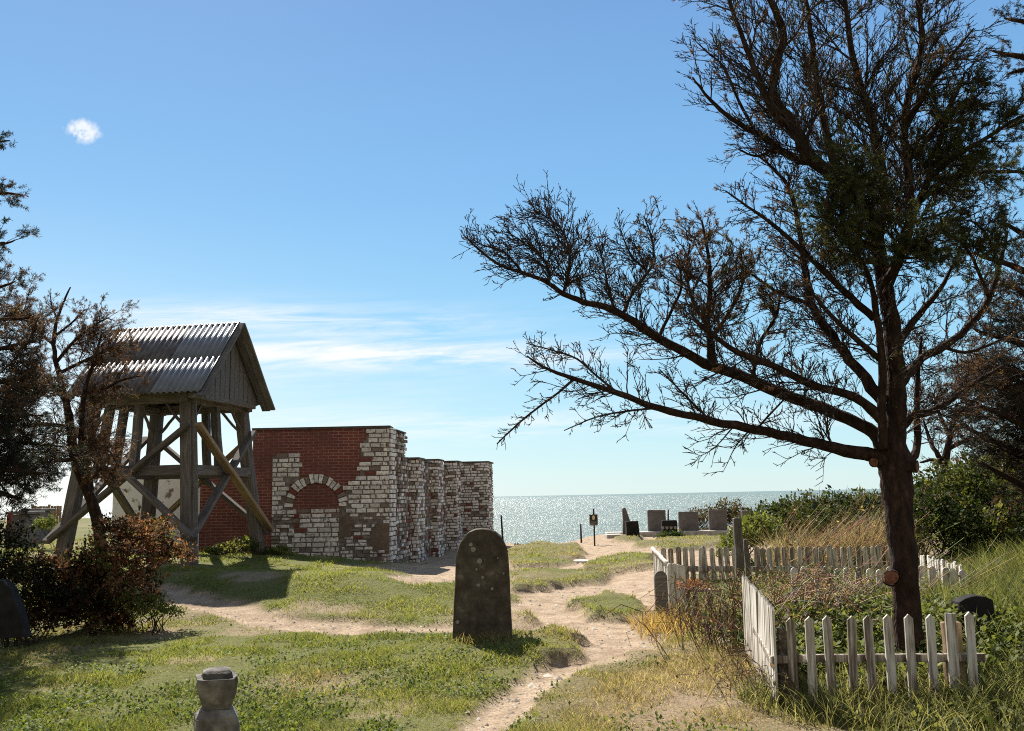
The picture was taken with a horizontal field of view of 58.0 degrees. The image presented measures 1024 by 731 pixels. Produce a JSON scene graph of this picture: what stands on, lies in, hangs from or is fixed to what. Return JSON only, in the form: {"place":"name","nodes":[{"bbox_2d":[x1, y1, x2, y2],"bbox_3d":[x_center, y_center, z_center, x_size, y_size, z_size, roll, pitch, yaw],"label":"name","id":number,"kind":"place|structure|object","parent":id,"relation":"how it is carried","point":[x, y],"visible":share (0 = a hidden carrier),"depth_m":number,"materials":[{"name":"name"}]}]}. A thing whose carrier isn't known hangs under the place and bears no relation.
{"place":"outdoors","nodes":[
{"label":"outdoors","id":0,"kind":"place"},
{"bbox_2d":[438,614,538,647],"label":"dry grass","id":1,"kind":"structure","parent":0,"point":[489,638],"depth_m":10.00,"materials":[{"name":"green plant"}]},
{"bbox_2d":[0,489,981,543],"bbox_3d":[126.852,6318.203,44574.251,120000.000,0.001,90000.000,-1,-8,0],"label":"sea","id":2,"kind":"structure","parent":0,"point":[550,518],"depth_m":1005.20,"materials":[{"name":"liquid"}]},
{"bbox_2d":[0,517,1023,730],"bbox_3d":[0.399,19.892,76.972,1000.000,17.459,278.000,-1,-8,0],"label":"ground","id":3,"kind":"structure","parent":0,"point":[618,628],"depth_m":11.65,"materials":[{"name":"beige sand"}]},
{"bbox_2d":[5,513,12,548],"bbox_3d":[-13.970,4.654,25.640,0.110,1.113,0.110,-1,-8,0],"label":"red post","id":4,"kind":"object","parent":3,"relation":"on","point":[10,515],"visible":0.34,"depth_m":25.65,"materials":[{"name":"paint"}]},
{"bbox_2d":[0,579,30,638],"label":"headstone","id":5,"kind":"object","parent":3,"relation":"on","point":[14,622],"visible":1,"depth_m":9.91,"materials":[{"name":"stone"}]},
{"bbox_2d":[6,511,44,548],"bbox_3d":[-14.314,4.881,27.124,0.645,1.193,1.000,-1,-8,0],"label":"chest tomb","id":6,"kind":"object","parent":3,"relation":"on","point":[36,514],"visible":0.44,"depth_m":26.85,"materials":[{"name":"stone"}]},
{"bbox_2d":[25,508,54,542],"bbox_3d":[-15.460,5.269,30.102,0.621,1.193,1.000,-1,-8,0],"label":"chest tomb","id":7,"kind":"object","parent":3,"relation":"on","point":[44,515],"visible":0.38,"depth_m":30.05,"materials":[{"name":"stone"}]},
{"bbox_2d":[32,514,58,549],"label":"bush","id":8,"kind":"object","parent":3,"relation":"on","point":[47,523],"visible":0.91,"depth_m":25.57,"materials":[{"name":"green plant"}]},
{"bbox_2d":[31,504,61,531],"bbox_3d":[-17.201,5.780,34.047,1.149,1.331,0.105,-1,-8,0],"label":"board fence","id":9,"kind":"object","parent":3,"relation":"on","point":[57,513],"visible":0.2,"depth_m":34.12,"materials":[{"name":"grey wood"}]},
{"bbox_2d":[0,129,98,531],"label":"spruce tree","id":10,"kind":"object","parent":3,"relation":"on","point":[17,467],"visible":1,"depth_m":11.02,"materials":[{"name":"green plant"}]},
{"bbox_2d":[0,517,112,647],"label":"dark shrub","id":11,"kind":"object","parent":3,"relation":"on","point":[7,539],"visible":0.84,"depth_m":11.41,"materials":[{"name":"green plant"}]},
{"bbox_2d":[0,287,150,585],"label":"leaning pine","id":12,"kind":"object","parent":3,"relation":"on","point":[96,360],"visible":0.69,"depth_m":14.04,"materials":[{"name":"brown plant"}]},
{"bbox_2d":[0,506,202,636],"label":"brown shrub","id":13,"kind":"object","parent":3,"relation":"on","point":[105,570],"visible":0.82,"depth_m":11.99,"materials":[{"name":"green plant"}]},
{"bbox_2d":[112,588,187,634],"bbox_3d":[-4.660,3.161,11.877,0.934,0.630,0.570,-1,-8,0],"label":"bush","id":14,"kind":"object","parent":3,"relation":"on","point":[159,602],"visible":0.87,"depth_m":11.84,"materials":[{"name":"green plant"}]},
{"bbox_2d":[42,321,274,568],"bbox_3d":[-7.025,1.778,19.067,3.395,5.242,3.455,-3,-8,12],"label":"timber belfry","id":15,"kind":"object","parent":3,"relation":"on","point":[206,371],"visible":0.88,"depth_m":18.43,"materials":[{"name":"grey wood"}]},
{"bbox_2d":[194,666,239,730],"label":"stone post","id":16,"kind":"object","parent":3,"relation":"on","point":[216,687],"visible":1,"depth_m":4.35,"materials":[{"name":"grey stone"}]},
{"bbox_2d":[200,534,294,555],"bbox_3d":[-5.619,3.815,19.545,1.982,0.504,1.198,5,-10,-37],"label":"ground ivy","id":17,"kind":"object","parent":3,"relation":"on","point":[234,545],"visible":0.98,"depth_m":19.40,"materials":[{"name":"green plant"}]},
{"bbox_2d":[111,425,493,562],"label":"ruined church","id":18,"kind":"structure","parent":3,"relation":"on","point":[370,493],"depth_m":21.58,"materials":[{"name":"red brick"}]},
{"bbox_2d":[148,535,752,730],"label":"pebbles","id":19,"kind":"object","parent":3,"relation":"on","point":[533,685],"visible":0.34,"depth_m":10.85,"materials":[{"name":"stone"}]},
{"bbox_2d":[453,528,511,640],"bbox_3d":[-0.344,2.598,10.435,0.688,1.503,0.182,-1,-8,-3],"label":"gravestone","id":20,"kind":"object","parent":3,"relation":"on","point":[482,599],"visible":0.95,"depth_m":10.37,"materials":[{"name":"stone"}]},
{"bbox_2d":[0,623,996,730],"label":"clover","id":21,"kind":"object","parent":3,"relation":"on","point":[83,700],"visible":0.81,"depth_m":7.94,"materials":[{"name":"green plant"}]},
{"bbox_2d":[500,515,503,539],"bbox_3d":[-0.340,5.865,32.500,0.116,1.172,0.070,-1,-8,0],"label":"thin post","id":22,"kind":"object","parent":3,"relation":"on","point":[501,527],"visible":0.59,"depth_m":32.50,"materials":[{"name":"wood"}]},
{"bbox_2d":[0,530,1023,730],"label":"grass","id":23,"kind":"structure","parent":3,"relation":"on","point":[571,722],"depth_m":9.04,"materials":[{"name":"green plant"}]},
{"bbox_2d":[573,559,587,563],"bbox_3d":[1.761,4.995,23.411,0.480,0.128,0.546,-1,-8,0],"label":"flat rock","id":24,"kind":"object","parent":3,"relation":"on","point":[578,561],"visible":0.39,"depth_m":23.30,"materials":[{"name":"stone"}]},
{"bbox_2d":[580,524,581,542],"bbox_3d":[2.542,6.223,33.956,0.070,0.798,0.068,-1,-8,0],"label":"thin post","id":25,"kind":"object","parent":3,"relation":"on","point":[580,533],"visible":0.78,"depth_m":33.94,"materials":[{"name":"wood"}]},
{"bbox_2d":[589,509,597,545],"bbox_3d":[2.745,5.482,31.012,0.279,1.334,0.107,-1,-8,0],"label":"warning sign","id":26,"kind":"object","parent":3,"relation":"on","point":[593,519],"visible":0.93,"depth_m":31.01,"materials":[{"name":"metal"}]},
{"bbox_2d":[622,507,629,534],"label":"leaning pillar","id":27,"kind":"structure","parent":3,"relation":"on","point":[625,516],"depth_m":34.63,"materials":[{"name":"stone"}]},
{"bbox_2d":[625,521,639,536],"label":"dark block","id":28,"kind":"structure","parent":3,"relation":"on","point":[631,528],"depth_m":33.69,"materials":[{"name":"stone"}]},
{"bbox_2d":[654,571,668,618],"bbox_3d":[1.925,3.024,11.888,0.165,0.748,0.050,-1,-8,-6],"label":"grave board","id":29,"kind":"object","parent":3,"relation":"on","point":[660,577],"visible":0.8,"depth_m":11.88,"materials":[{"name":"grey wood"}]},
{"bbox_2d":[604,529,730,538],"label":"stone kerb","id":30,"kind":"structure","parent":3,"relation":"on","point":[607,535],"depth_m":36.00,"materials":[{"name":"grey stone"}]},
{"bbox_2d":[647,510,665,530],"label":"memorial slab","id":31,"kind":"structure","parent":30,"relation":"on","point":[655,518],"depth_m":36.52,"materials":[{"name":"stone"}]},
{"bbox_2d":[678,511,698,530],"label":"memorial slab","id":32,"kind":"structure","parent":30,"relation":"on","point":[688,521],"depth_m":36.50,"materials":[{"name":"stone"}]},
{"bbox_2d":[708,510,727,529],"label":"memorial slab","id":33,"kind":"structure","parent":30,"relation":"on","point":[717,519],"depth_m":36.50,"materials":[{"name":"stone"}]},
{"bbox_2d":[741,511,752,516],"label":"memorial slab","id":34,"kind":"structure","parent":30,"relation":"on","point":[744,513],"depth_m":36.54,"materials":[{"name":"stone"}]},
{"bbox_2d":[661,520,677,532],"bbox_3d":[5.965,6.235,35.046,0.616,0.720,0.241,-1,-8,0],"label":"memorial","id":35,"kind":"object","parent":3,"relation":"on","point":[668,525],"visible":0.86,"depth_m":34.97,"materials":[{"name":"stone"}]},
{"bbox_2d":[653,529,685,538],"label":"bush","id":36,"kind":"object","parent":3,"relation":"on","point":[670,533],"visible":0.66,"depth_m":33.51,"materials":[{"name":"green plant"}]},
{"bbox_2d":[624,597,728,644],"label":"straw grass","id":37,"kind":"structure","parent":3,"relation":"on","point":[651,617],"depth_m":11.21,"materials":[{"name":"yellow plant"}]},
{"bbox_2d":[678,587,718,622],"bbox_3d":[2.295,2.984,11.338,0.420,0.511,0.297,1,-8,-13],"label":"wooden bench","id":38,"kind":"object","parent":3,"relation":"on","point":[688,594],"visible":0.19,"depth_m":11.29,"materials":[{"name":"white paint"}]},
{"bbox_2d":[674,576,715,590],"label":"dry plant","id":39,"kind":"object","parent":38,"relation":"on","point":[690,580],"visible":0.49,"depth_m":11.30,"materials":[{"name":"brown plant"}]},
{"bbox_2d":[626,561,776,666],"bbox_3d":[2.089,2.539,9.669,1.508,0.956,2.756,-4,-9,20],"label":"bramble bush","id":40,"kind":"object","parent":3,"relation":"on","point":[725,605],"visible":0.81,"depth_m":9.50,"materials":[{"name":"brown plant"}]},
{"bbox_2d":[678,497,751,529],"bbox_3d":[8.515,6.256,38.409,3.382,1.590,2.253,-1,-8,0],"label":"scrub bush","id":41,"kind":"object","parent":3,"relation":"on","point":[732,512],"visible":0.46,"depth_m":38.23,"materials":[{"name":"green plant"}]},
{"bbox_2d":[452,0,1023,667],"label":"pine tree","id":42,"kind":"object","parent":3,"relation":"on","point":[862,202],"visible":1,"depth_m":8.31,"materials":[{"name":"brown plant"}]},
{"bbox_2d":[672,634,806,709],"bbox_3d":[1.942,2.519,7.613,1.167,0.467,1.454,-7,-10,35],"label":"dry weed","id":43,"kind":"object","parent":3,"relation":"on","point":[741,663],"visible":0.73,"depth_m":7.51,"materials":[{"name":"yellow plant"}]},
{"bbox_2d":[732,518,750,585],"bbox_3d":[3.668,3.018,14.710,0.246,1.168,0.135,-1,-8,0],"label":"timber post","id":44,"kind":"object","parent":3,"relation":"on","point":[741,547],"visible":0.62,"depth_m":14.69,"materials":[{"name":"grey wood"}]},
{"bbox_2d":[713,509,790,563],"bbox_3d":[5.131,3.670,19.667,1.422,1.212,2.182,-5,-9,28],"label":"rose bush","id":45,"kind":"object","parent":3,"relation":"on","point":[760,520],"visible":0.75,"depth_m":19.66,"materials":[{"name":"green plant"}]},
{"bbox_2d":[586,552,947,666],"bbox_3d":[2.584,2.493,9.649,4.244,0.950,3.201,6,-11,-41],"label":"bramble thicket","id":46,"kind":"object","parent":3,"relation":"on","point":[818,597],"visible":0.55,"depth_m":9.50,"materials":[{"name":"green plant"}]},
{"bbox_2d":[651,545,966,614],"bbox_3d":[3.994,3.089,13.213,3.999,0.789,4.476,-2,-8,9],"label":"picket fence","id":47,"kind":"object","parent":3,"relation":"on","point":[671,568],"visible":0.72,"depth_m":15.21,"materials":[{"name":"white paint"}]},
{"bbox_2d":[737,484,925,546],"bbox_3d":[8.187,3.667,22.419,5.817,1.600,3.666,-1,-8,0],"label":"rose bush","id":48,"kind":"object","parent":3,"relation":"on","point":[782,508],"visible":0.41,"depth_m":22.35,"materials":[{"name":"green plant"}]},
{"bbox_2d":[742,486,970,579],"bbox_3d":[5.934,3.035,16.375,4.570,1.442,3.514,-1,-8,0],"label":"reed grass","id":49,"kind":"structure","parent":3,"relation":"on","point":[859,541],"depth_m":16.03,"materials":[{"name":"plant"}]},
{"bbox_2d":[742,575,985,708],"bbox_3d":[2.462,2.277,7.466,1.227,0.959,2.164,6,-11,-42],"label":"picket fence","id":50,"kind":"object","parent":3,"relation":"on","point":[759,624],"visible":0.82,"depth_m":7.06,"materials":[{"name":"white paint"}]},
{"bbox_2d":[706,587,1023,696],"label":"ivy","id":51,"kind":"object","parent":3,"relation":"on","point":[839,628],"visible":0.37,"depth_m":8.39,"materials":[{"name":"green plant"}]},
{"bbox_2d":[711,653,1023,730],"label":"rough grass","id":52,"kind":"structure","parent":3,"relation":"on","point":[842,697],"depth_m":6.72,"materials":[{"name":"green plant"}]},
{"bbox_2d":[791,560,1023,730],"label":"leafy weeds","id":53,"kind":"object","parent":3,"relation":"on","point":[951,704],"visible":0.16,"depth_m":6.53,"materials":[{"name":"green plant"}]},
{"bbox_2d":[812,533,1012,603],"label":"dead stalks","id":54,"kind":"object","parent":3,"relation":"on","point":[929,569],"visible":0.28,"depth_m":10.47,"materials":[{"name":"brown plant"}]},
{"bbox_2d":[877,427,1023,562],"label":"hedge bush","id":55,"kind":"object","parent":3,"relation":"on","point":[961,488],"visible":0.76,"depth_m":15.49,"materials":[{"name":"green plant"}]},
{"bbox_2d":[907,350,1009,536],"bbox_3d":[8.582,1.440,17.512,2.261,3.571,1.859,3,-9,-26],"label":"crooked tree","id":56,"kind":"object","parent":3,"relation":"on","point":[949,441],"visible":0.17,"depth_m":17.58,"materials":[{"name":"brown plant"}]},
{"bbox_2d":[923,0,1023,517],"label":"spruce tree","id":57,"kind":"object","parent":3,"relation":"on","point":[1013,450],"visible":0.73,"depth_m":12.54,"materials":[{"name":"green plant"}]},
{"bbox_2d":[951,594,996,639],"bbox_3d":[4.359,2.527,8.719,0.480,0.711,0.158,1,-8,-14],"label":"headstone","id":58,"kind":"object","parent":3,"relation":"on","point":[979,604],"visible":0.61,"depth_m":8.68,"materials":[{"name":"stone"}]},
{"bbox_2d":[0,0,1023,505],"label":"sky","id":59,"kind":"structure","parent":0,"point":[304,174],"materials":[{"name":"blue"}]},
{"bbox_2d":[734,529,1023,730],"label":"tall grass","id":60,"kind":"structure","parent":0,"point":[998,576],"depth_m":9.91,"materials":[{"name":"green plant"}]}
]}

